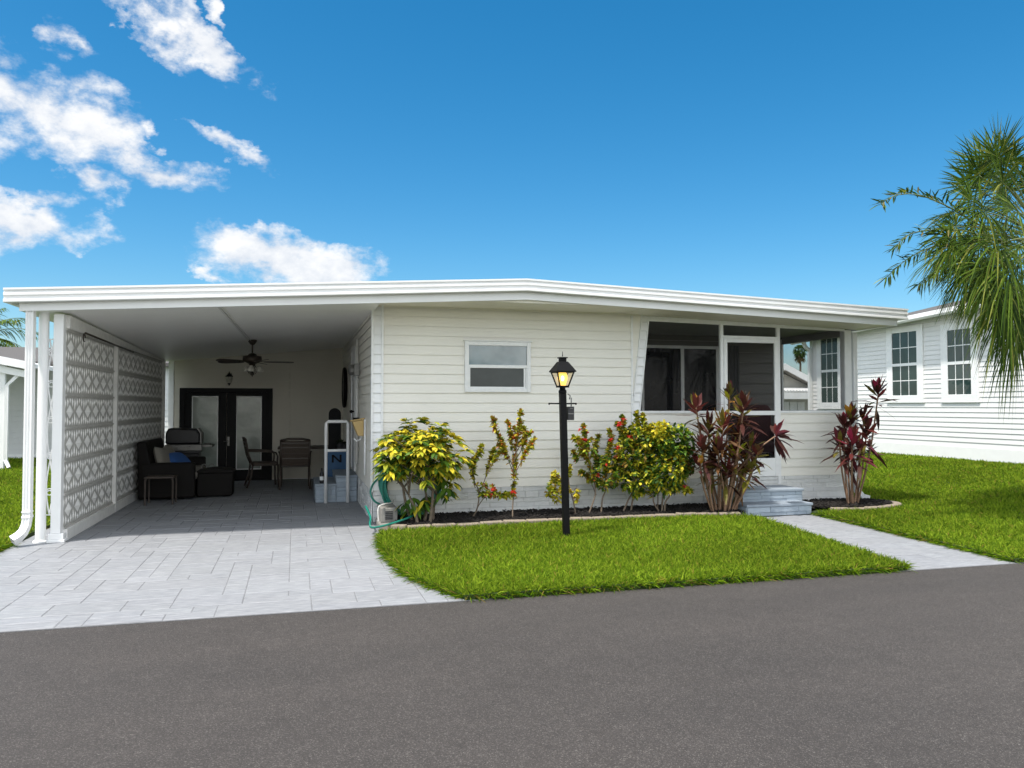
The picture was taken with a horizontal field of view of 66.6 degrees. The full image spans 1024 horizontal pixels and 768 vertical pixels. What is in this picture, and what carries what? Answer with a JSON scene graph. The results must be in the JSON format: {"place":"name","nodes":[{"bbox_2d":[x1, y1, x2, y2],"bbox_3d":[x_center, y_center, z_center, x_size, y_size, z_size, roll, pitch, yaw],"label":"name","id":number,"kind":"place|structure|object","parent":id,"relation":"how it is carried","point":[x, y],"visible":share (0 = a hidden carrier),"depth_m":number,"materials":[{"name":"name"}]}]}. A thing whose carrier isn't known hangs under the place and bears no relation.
{"place":"outdoors","nodes":[
{"label":"outdoors","id":0,"kind":"place"},
{"bbox_2d":[0,457,50,550],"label":"lawn","id":1,"kind":"structure","parent":0,"point":[30,534],"depth_m":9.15,"materials":[{"name":"plant"}]},
{"bbox_2d":[0,542,19,551],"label":"grass","id":2,"kind":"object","parent":1,"relation":"on","point":[3,548],"visible":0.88,"depth_m":8.20,"materials":[{"name":"green plant"}]},
{"bbox_2d":[0,479,492,632],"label":"driveway","id":3,"kind":"structure","parent":0,"point":[322,564],"depth_m":7.37,"materials":[{"name":"grey concrete"}]},
{"bbox_2d":[46,314,165,542],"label":"decorative screen wall","id":4,"kind":"structure","parent":3,"relation":"on","point":[107,407],"depth_m":10.07,"materials":[{"name":"white paint"}]},
{"bbox_2d":[143,475,176,505],"bbox_3d":[-5.433,1.636,12.066,0.430,0.430,0.380,0,-2,-15],"label":"side table","id":5,"kind":"object","parent":3,"relation":"on","point":[149,477],"visible":1,"depth_m":11.95,"materials":[{"name":"brown metal"}]},
{"bbox_2d":[137,438,205,498],"bbox_3d":[-5.755,1.397,13.271,0.879,0.916,1.620,0,-2,-15],"label":"wicker loveseat","id":6,"kind":"object","parent":3,"relation":"on","point":[186,473],"visible":0.7,"depth_m":12.50,"materials":[{"name":"black wicker"}]},
{"bbox_2d":[153,447,169,462],"bbox_3d":[-5.760,1.254,12.879,0.150,0.440,0.440,-21,-16,-2],"label":"throw pillow","id":7,"kind":"object","parent":6,"relation":"on","point":[161,455],"visible":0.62,"depth_m":12.74,"materials":[{"name":"grey fabric"}]},
{"bbox_2d":[163,444,174,452],"bbox_3d":[-5.875,1.259,13.408,0.150,0.440,0.440,-24,17,-4],"label":"throw pillow","id":8,"kind":"object","parent":6,"relation":"on","point":[168,448],"visible":0.16,"depth_m":13.37,"materials":[{"name":"grey fabric"}]},
{"bbox_2d":[169,452,190,461],"bbox_3d":[-5.631,1.282,13.163,0.340,0.140,0.460,40,7,11],"label":"throw pillow","id":9,"kind":"object","parent":6,"relation":"on","point":[177,457],"visible":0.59,"depth_m":13.10,"materials":[{"name":"blue fabric"}]},
{"bbox_2d":[165,427,214,456],"bbox_3d":[-6.109,1.379,14.783,0.835,1.098,0.580,0,-2,-15],"label":"barbecue grill","id":10,"kind":"object","parent":3,"relation":"on","point":[187,442],"visible":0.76,"depth_m":14.58,"materials":[{"name":"black metal"}]},
{"bbox_2d":[197,464,235,495],"bbox_3d":[-4.988,1.609,13.156,0.600,0.505,0.510,0,-2,-15],"label":"wicker ottoman","id":11,"kind":"object","parent":3,"relation":"on","point":[216,481],"visible":0.96,"depth_m":12.93,"materials":[{"name":"wicker"}]},
{"bbox_2d":[242,437,278,487],"bbox_3d":[-4.735,1.461,14.682,0.655,0.943,0.602,1,-2,-23],"label":"patio chair","id":12,"kind":"object","parent":3,"relation":"on","point":[274,463],"visible":0.99,"depth_m":14.54,"materials":[{"name":"brown metal"}]},
{"bbox_2d":[278,438,311,489],"bbox_3d":[-3.993,1.452,14.361,0.602,0.943,0.655,0,-2,-15],"label":"patio chair","id":13,"kind":"object","parent":3,"relation":"on","point":[294,453],"visible":1,"depth_m":14.14,"materials":[{"name":"brown wood"}]},
{"bbox_2d":[277,445,323,476],"bbox_3d":[-3.990,1.573,15.095,1.040,0.730,0.900,0,-2,-15],"label":"patio dining table","id":14,"kind":"object","parent":3,"relation":"on","point":[315,447],"visible":0.16,"depth_m":14.76,"materials":[{"name":"brown metal"}]},
{"bbox_2d":[328,408,340,448],"bbox_3d":[-3.224,1.175,14.177,0.280,1.473,0.200,0,-2,-15],"label":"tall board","id":15,"kind":"object","parent":3,"relation":"on","point":[334,432],"visible":0.48,"depth_m":14.16,"materials":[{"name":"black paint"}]},
{"bbox_2d":[313,469,357,502],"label":"side steps","id":16,"kind":"structure","parent":3,"relation":"on","point":[336,487],"depth_m":12.29,"materials":[{"name":"blue paint"}]},
{"bbox_2d":[320,468,323,483],"bbox_3d":[-3.002,1.447,12.310,0.067,0.240,0.065,0,-2,-15],"label":"dark bottle","id":17,"kind":"object","parent":16,"relation":"on","point":[321,477],"visible":1,"depth_m":12.28,"materials":[{"name":"plastic"}]},
{"bbox_2d":[327,452,345,476],"bbox_3d":[-3.101,1.522,13.755,0.337,0.716,0.358,0,-2,-15],"label":"blue cabinet","id":18,"kind":"object","parent":3,"relation":"on","point":[336,460],"visible":0.27,"depth_m":13.59,"materials":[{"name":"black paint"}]},
{"bbox_2d":[335,439,343,448],"bbox_3d":[-3.047,1.064,13.777,0.181,0.200,0.200,0,-2,-15],"label":"flower pot","id":19,"kind":"object","parent":18,"relation":"on","point":[339,443],"visible":0.97,"depth_m":13.74,"materials":[{"name":"plastic"}]},
{"bbox_2d":[324,420,349,502],"bbox_3d":[-2.736,1.208,12.183,0.384,1.292,0.052,0,-2,-15],"label":"handrail","id":20,"kind":"object","parent":3,"relation":"on","point":[327,450],"visible":1,"depth_m":12.17,"materials":[{"name":"white metal"}]},
{"bbox_2d":[375,499,396,528],"bbox_3d":[-1.567,1.631,9.796,0.295,0.308,0.560,0,-2,-15],"label":"utility pedestal","id":21,"kind":"object","parent":3,"relation":"on","point":[386,513],"visible":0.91,"depth_m":9.64,"materials":[{"name":"plastic"}]},
{"bbox_2d":[382,524,406,529],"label":"edging block","id":22,"kind":"structure","parent":3,"relation":"on","point":[394,526],"depth_m":9.31,"materials":[{"name":"beige concrete"}]},
{"bbox_2d":[0,563,1023,767],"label":"road","id":23,"kind":"structure","parent":0,"point":[918,669],"depth_m":4.25,"materials":[{"name":"grey asphalt"}]},
{"bbox_2d":[0,0,1023,374],"label":"sky","id":24,"kind":"structure","parent":0,"point":[730,147],"materials":[{"name":"blue"}]},
{"bbox_2d":[241,479,824,516],"bbox_3d":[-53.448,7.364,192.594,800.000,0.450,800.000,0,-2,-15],"label":"ground","id":25,"kind":"structure","parent":0,"point":[812,509],"depth_m":11.64,"materials":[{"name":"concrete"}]},
{"bbox_2d":[0,308,38,346],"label":"palm tree","id":26,"kind":"object","parent":25,"relation":"on","point":[8,322],"visible":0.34,"depth_m":26.40,"materials":[{"name":"green plant"}]},
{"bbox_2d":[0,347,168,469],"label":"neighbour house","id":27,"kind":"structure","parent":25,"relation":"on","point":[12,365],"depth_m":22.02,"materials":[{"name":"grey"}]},
{"bbox_2d":[407,524,430,528],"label":"edging block","id":28,"kind":"structure","parent":25,"relation":"on","point":[418,525],"depth_m":9.34,"materials":[{"name":"beige concrete"}]},
{"bbox_2d":[432,523,455,527],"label":"edging block","id":29,"kind":"structure","parent":25,"relation":"on","point":[442,524],"depth_m":9.40,"materials":[{"name":"beige concrete"}]},
{"bbox_2d":[3,278,908,544],"bbox_3d":[-1.280,0.380,15.095,11.611,3.116,11.016,0,-2,-15],"label":"mobile home","id":30,"kind":"object","parent":25,"relation":"on","point":[466,359],"visible":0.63,"depth_m":10.90,"materials":[{"name":"white paint"}]},
{"bbox_2d":[179,388,272,480],"bbox_3d":[-5.766,1.017,15.745,1.772,1.869,0.110,0,-2,-15],"label":"french door","id":31,"kind":"structure","parent":30,"relation":"in","point":[248,412],"depth_m":15.79,"materials":[{"name":"black glass"}]},
{"bbox_2d":[225,372,232,385],"bbox_3d":[-5.717,-0.111,15.755,0.146,0.290,0.181,1,-2,-36],"label":"wall lantern","id":32,"kind":"object","parent":30,"relation":"attached to","point":[229,377],"depth_m":15.71,"materials":[{"name":"black paint"}]},
{"bbox_2d":[216,340,293,376],"bbox_3d":[-4.295,-0.426,13.054,1.245,0.618,1.285,0,-2,-15],"label":"ceiling fan","id":33,"kind":"object","parent":30,"relation":"hanging from","point":[252,359],"visible":1,"depth_m":12.97,"materials":[{"name":"brown metal"}]},
{"bbox_2d":[342,367,346,407],"bbox_3d":[-3.285,0.070,15.282,0.060,0.800,0.800,0,-2,-15],"label":"wall ornament","id":34,"kind":"object","parent":30,"relation":"attached to","point":[344,385],"depth_m":15.04,"materials":[{"name":"black paint"}]},
{"bbox_2d":[350,345,355,470],"bbox_3d":[-2.702,0.407,13.150,0.110,2.050,0.900,0,-2,-15],"label":"side door","id":35,"kind":"structure","parent":30,"relation":"in","point":[352,463],"depth_m":13.26,"materials":[{"name":"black paint"}]},
{"bbox_2d":[349,418,364,441],"bbox_3d":[-2.218,0.654,11.149,0.198,0.336,0.280,0,-2,-15],"label":"wall lamp","id":36,"kind":"object","parent":30,"relation":"attached to","point":[358,425],"visible":0.96,"depth_m":11.04,"materials":[{"name":"beige plastic"}]},
{"bbox_2d":[365,471,440,528],"bbox_3d":[-1.474,1.323,9.861,1.368,0.797,0.705,2,-3,-56],"label":"garden hose","id":37,"kind":"object","parent":30,"relation":"hanging from","point":[382,484],"visible":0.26,"depth_m":10.05,"materials":[{"name":"green rubber"}]},
{"bbox_2d":[463,340,532,391],"bbox_3d":[-0.190,-0.240,10.620,0.966,0.705,0.061,0,-2,-15],"label":"window","id":38,"kind":"structure","parent":30,"relation":"in","point":[496,365],"depth_m":10.61,"materials":[{"name":"white glass"}]},
{"bbox_2d":[640,345,718,410],"bbox_3d":[2.868,0.380,13.289,1.454,2.071,0.051,0,-2,-15],"label":"window","id":39,"kind":"structure","parent":30,"relation":"in","point":[672,373],"depth_m":13.29,"materials":[{"name":"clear glass"}]},
{"bbox_2d":[723,338,778,476],"bbox_3d":[3.580,0.353,11.627,0.908,2.051,0.090,0,-2,-15],"label":"screen door","id":40,"kind":"structure","parent":30,"relation":"in","point":[773,463],"depth_m":11.70,"materials":[{"name":"white paint"}]},
{"bbox_2d":[456,522,480,527],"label":"edging block","id":41,"kind":"structure","parent":25,"relation":"on","point":[468,524],"depth_m":9.49,"materials":[{"name":"beige concrete"}]},
{"bbox_2d":[479,520,503,524],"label":"edging block","id":42,"kind":"structure","parent":25,"relation":"on","point":[500,522],"depth_m":9.59,"materials":[{"name":"beige concrete"}]},
{"bbox_2d":[503,519,525,524],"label":"edging block","id":43,"kind":"structure","parent":25,"relation":"on","point":[516,521],"depth_m":9.67,"materials":[{"name":"beige concrete"}]},
{"bbox_2d":[526,518,549,523],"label":"edging block","id":44,"kind":"structure","parent":25,"relation":"on","point":[538,520],"depth_m":9.77,"materials":[{"name":"beige concrete"}]},
{"bbox_2d":[548,518,571,521],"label":"edging block","id":45,"kind":"structure","parent":25,"relation":"on","point":[556,519],"depth_m":9.85,"materials":[{"name":"beige concrete"}]},
{"bbox_2d":[394,503,744,525],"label":"bark mulch","id":46,"kind":"object","parent":25,"relation":"on","point":[466,517],"visible":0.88,"depth_m":10.33,"materials":[{"name":"black wood"}]},
{"bbox_2d":[369,417,477,522],"bbox_3d":[-1.088,1.082,9.743,1.373,1.344,1.188,0,-2,-15],"label":"variegated bush","id":47,"kind":"object","parent":46,"relation":"on","point":[414,453],"visible":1,"depth_m":9.58,"materials":[{"name":"yellow plant"}]},
{"bbox_2d":[468,443,515,515],"bbox_3d":[-0.265,1.247,10.121,0.679,0.993,0.386,0,-2,-15],"label":"croton shrub","id":48,"kind":"object","parent":46,"relation":"on","point":[494,453],"visible":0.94,"depth_m":10.03,"materials":[{"name":"green plant"}]},
{"bbox_2d":[489,408,537,516],"bbox_3d":[-0.020,1.023,10.061,0.672,1.434,0.424,0,-2,-15],"label":"croton shrub","id":49,"kind":"object","parent":46,"relation":"on","point":[522,442],"visible":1,"depth_m":9.97,"materials":[{"name":"green plant"}]},
{"bbox_2d":[544,463,580,513],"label":"croton shrub","id":50,"kind":"object","parent":46,"relation":"on","point":[551,488],"visible":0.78,"depth_m":10.23,"materials":[{"name":"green plant"}]},
{"bbox_2d":[569,422,620,512],"bbox_3d":[1.130,1.131,10.479,0.790,1.245,0.489,0,-2,-15],"label":"ixora shrub","id":51,"kind":"object","parent":46,"relation":"on","point":[584,446],"visible":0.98,"depth_m":10.44,"materials":[{"name":"green plant"}]},
{"bbox_2d":[612,410,659,510],"bbox_3d":[1.683,1.051,10.605,0.731,1.414,0.591,0,-2,-15],"label":"ixora shrub","id":52,"kind":"object","parent":46,"relation":"on","point":[635,443],"visible":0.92,"depth_m":10.50,"materials":[{"name":"green plant"}]},
{"bbox_2d":[631,419,697,511],"bbox_3d":[2.094,1.116,10.558,0.952,1.286,0.700,0,-2,-15],"label":"ixora shrub","id":53,"kind":"object","parent":46,"relation":"on","point":[677,455],"visible":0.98,"depth_m":10.47,"materials":[{"name":"green plant"}]},
{"bbox_2d":[676,380,803,511],"bbox_3d":[3.034,0.845,10.716,1.614,1.849,1.016,0,-2,-15],"label":"ti plant","id":54,"kind":"object","parent":46,"relation":"on","point":[711,466],"visible":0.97,"depth_m":10.61,"materials":[{"name":"red plant"}]},
{"bbox_2d":[570,517,592,520],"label":"edging block","id":55,"kind":"structure","parent":25,"relation":"on","point":[579,518],"depth_m":9.95,"materials":[{"name":"beige concrete"}]},
{"bbox_2d":[593,516,614,521],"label":"edging block","id":56,"kind":"structure","parent":25,"relation":"on","point":[598,517],"depth_m":10.04,"materials":[{"name":"beige concrete"}]},
{"bbox_2d":[613,515,635,520],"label":"edging block","id":57,"kind":"structure","parent":25,"relation":"on","point":[622,516],"depth_m":10.14,"materials":[{"name":"beige concrete"}]},
{"bbox_2d":[635,514,656,516],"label":"edging block","id":58,"kind":"structure","parent":25,"relation":"on","point":[647,515],"depth_m":10.22,"materials":[{"name":"beige concrete"}]},
{"bbox_2d":[655,513,676,516],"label":"edging block","id":59,"kind":"structure","parent":25,"relation":"on","point":[671,514],"depth_m":10.29,"materials":[{"name":"beige concrete"}]},
{"bbox_2d":[675,512,697,515],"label":"edging block","id":60,"kind":"structure","parent":25,"relation":"on","point":[685,513],"depth_m":10.37,"materials":[{"name":"beige concrete"}]},
{"bbox_2d":[698,512,717,515],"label":"edging block","id":61,"kind":"structure","parent":25,"relation":"on","point":[709,513],"depth_m":10.42,"materials":[{"name":"beige concrete"}]},
{"bbox_2d":[719,512,740,515],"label":"edging block","id":62,"kind":"structure","parent":25,"relation":"on","point":[722,513],"depth_m":10.44,"materials":[{"name":"beige concrete"}]},
{"bbox_2d":[722,485,812,515],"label":"porch steps","id":63,"kind":"structure","parent":25,"relation":"on","point":[774,500],"depth_m":10.98,"materials":[{"name":"blue paint"}]},
{"bbox_2d":[784,363,807,409],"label":"house","id":64,"kind":"structure","parent":25,"relation":"on","point":[795,389],"depth_m":36.51,"materials":[{"name":"white paint"}]},
{"bbox_2d":[784,402,804,409],"bbox_3d":[12.785,1.678,36.479,2.060,1.662,0.055,0,-2,-15],"label":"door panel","id":65,"kind":"structure","parent":64,"relation":"in","point":[787,405],"depth_m":36.60,"materials":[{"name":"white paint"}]},
{"bbox_2d":[792,345,806,371],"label":"fan palm","id":66,"kind":"object","parent":25,"relation":"on","point":[799,355],"visible":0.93,"depth_m":71.61,"materials":[{"name":"green plant"}]},
{"bbox_2d":[830,507,850,511],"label":"edging block","id":67,"kind":"structure","parent":25,"relation":"on","point":[839,508],"depth_m":10.93,"materials":[{"name":"beige concrete"}]},
{"bbox_2d":[865,506,881,508],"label":"edging block","id":68,"kind":"structure","parent":25,"relation":"on","point":[874,507],"depth_m":11.07,"materials":[{"name":"beige concrete"}]},
{"bbox_2d":[880,504,893,507],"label":"edging block","id":69,"kind":"structure","parent":25,"relation":"on","point":[887,505],"depth_m":11.19,"materials":[{"name":"beige concrete"}]},
{"bbox_2d":[372,512,916,599],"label":"front lawn","id":70,"kind":"structure","parent":0,"point":[608,589],"depth_m":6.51,"materials":[{"name":"plant"}]},
{"bbox_2d":[368,530,465,598],"bbox_3d":[-1.111,1.700,7.555,0.480,0.134,3.519,1,-2,-22],"label":"front grass edge","id":71,"kind":"object","parent":70,"relation":"on","point":[404,573],"visible":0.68,"depth_m":6.82,"materials":[{"name":"green plant"}]},
{"bbox_2d":[548,351,576,538],"bbox_3d":[0.565,0.684,8.693,0.342,2.096,0.244,0,-2,-15],"label":"lamp post","id":72,"kind":"object","parent":70,"relation":"on","point":[562,368],"visible":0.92,"depth_m":8.66,"materials":[{"name":"black metal"}]},
{"bbox_2d":[465,516,916,602],"bbox_3d":[2.362,1.696,7.493,2.680,0.137,5.876,-1,-2,39],"label":"front grass edge","id":73,"kind":"object","parent":70,"relation":"on","point":[790,574],"visible":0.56,"depth_m":6.60,"materials":[{"name":"green plant"}]},
{"bbox_2d":[733,405,773,457],"bbox_3d":[4.122,0.874,12.870,0.770,1.060,0.620,0,-2,-15],"label":"porch chair","id":74,"kind":"object","parent":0,"point":[763,422],"visible":0.32,"depth_m":13.03,"materials":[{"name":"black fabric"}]},
{"bbox_2d":[767,515,1023,571],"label":"walkway","id":75,"kind":"structure","parent":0,"point":[919,553],"depth_m":8.48,"materials":[{"name":"grey concrete"}]},
{"bbox_2d":[811,451,1023,562],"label":"side lawn","id":76,"kind":"structure","parent":0,"point":[1016,560],"depth_m":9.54,"materials":[{"name":"plant"}]},
{"bbox_2d":[802,498,892,508],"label":"bark mulch","id":77,"kind":"object","parent":76,"relation":"on","point":[825,503],"visible":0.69,"depth_m":11.41,"materials":[{"name":"black wood"}]},
{"bbox_2d":[819,375,897,503],"bbox_3d":[5.177,0.818,11.529,1.311,1.946,1.054,0,-2,-15],"label":"ti plant","id":78,"kind":"object","parent":77,"relation":"on","point":[842,440],"visible":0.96,"depth_m":11.50,"materials":[{"name":"red plant"}]},
{"bbox_2d":[791,289,1023,462],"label":"neighbour house","id":79,"kind":"structure","parent":76,"relation":"on","point":[940,408],"depth_m":19.15,"materials":[{"name":"white plastic"}]},
{"bbox_2d":[816,338,840,408],"bbox_3d":[9.252,-0.387,22.714,0.060,2.233,1.170,0,-2,-15],"label":"window","id":80,"kind":"structure","parent":79,"relation":"in","point":[827,350],"depth_m":22.75,"materials":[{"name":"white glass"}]},
{"bbox_2d":[886,324,924,402],"bbox_3d":[10.028,-0.499,19.917,0.060,1.961,1.275,0,-2,-15],"label":"window","id":81,"kind":"structure","parent":79,"relation":"in","point":[904,344],"depth_m":19.88,"materials":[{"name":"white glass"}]},
{"bbox_2d":[940,321,979,402],"bbox_3d":[10.484,-0.503,18.273,0.060,1.877,1.105,0,-2,-15],"label":"window","id":82,"kind":"structure","parent":79,"relation":"in","point":[956,387],"depth_m":18.29,"materials":[{"name":"white glass"}]},
{"bbox_2d":[809,511,1021,564],"bbox_3d":[4.484,1.737,9.092,0.271,0.136,3.538,0,-2,-11],"label":"side grass edge","id":83,"kind":"object","parent":76,"relation":"on","point":[908,536],"visible":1,"depth_m":8.68,"materials":[{"name":"green plant"}]},
{"bbox_2d":[868,113,1023,435],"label":"palm tree","id":84,"kind":"object","parent":76,"relation":"on","point":[997,296],"visible":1,"depth_m":9.96,"materials":[{"name":"green plant"}]}
]}

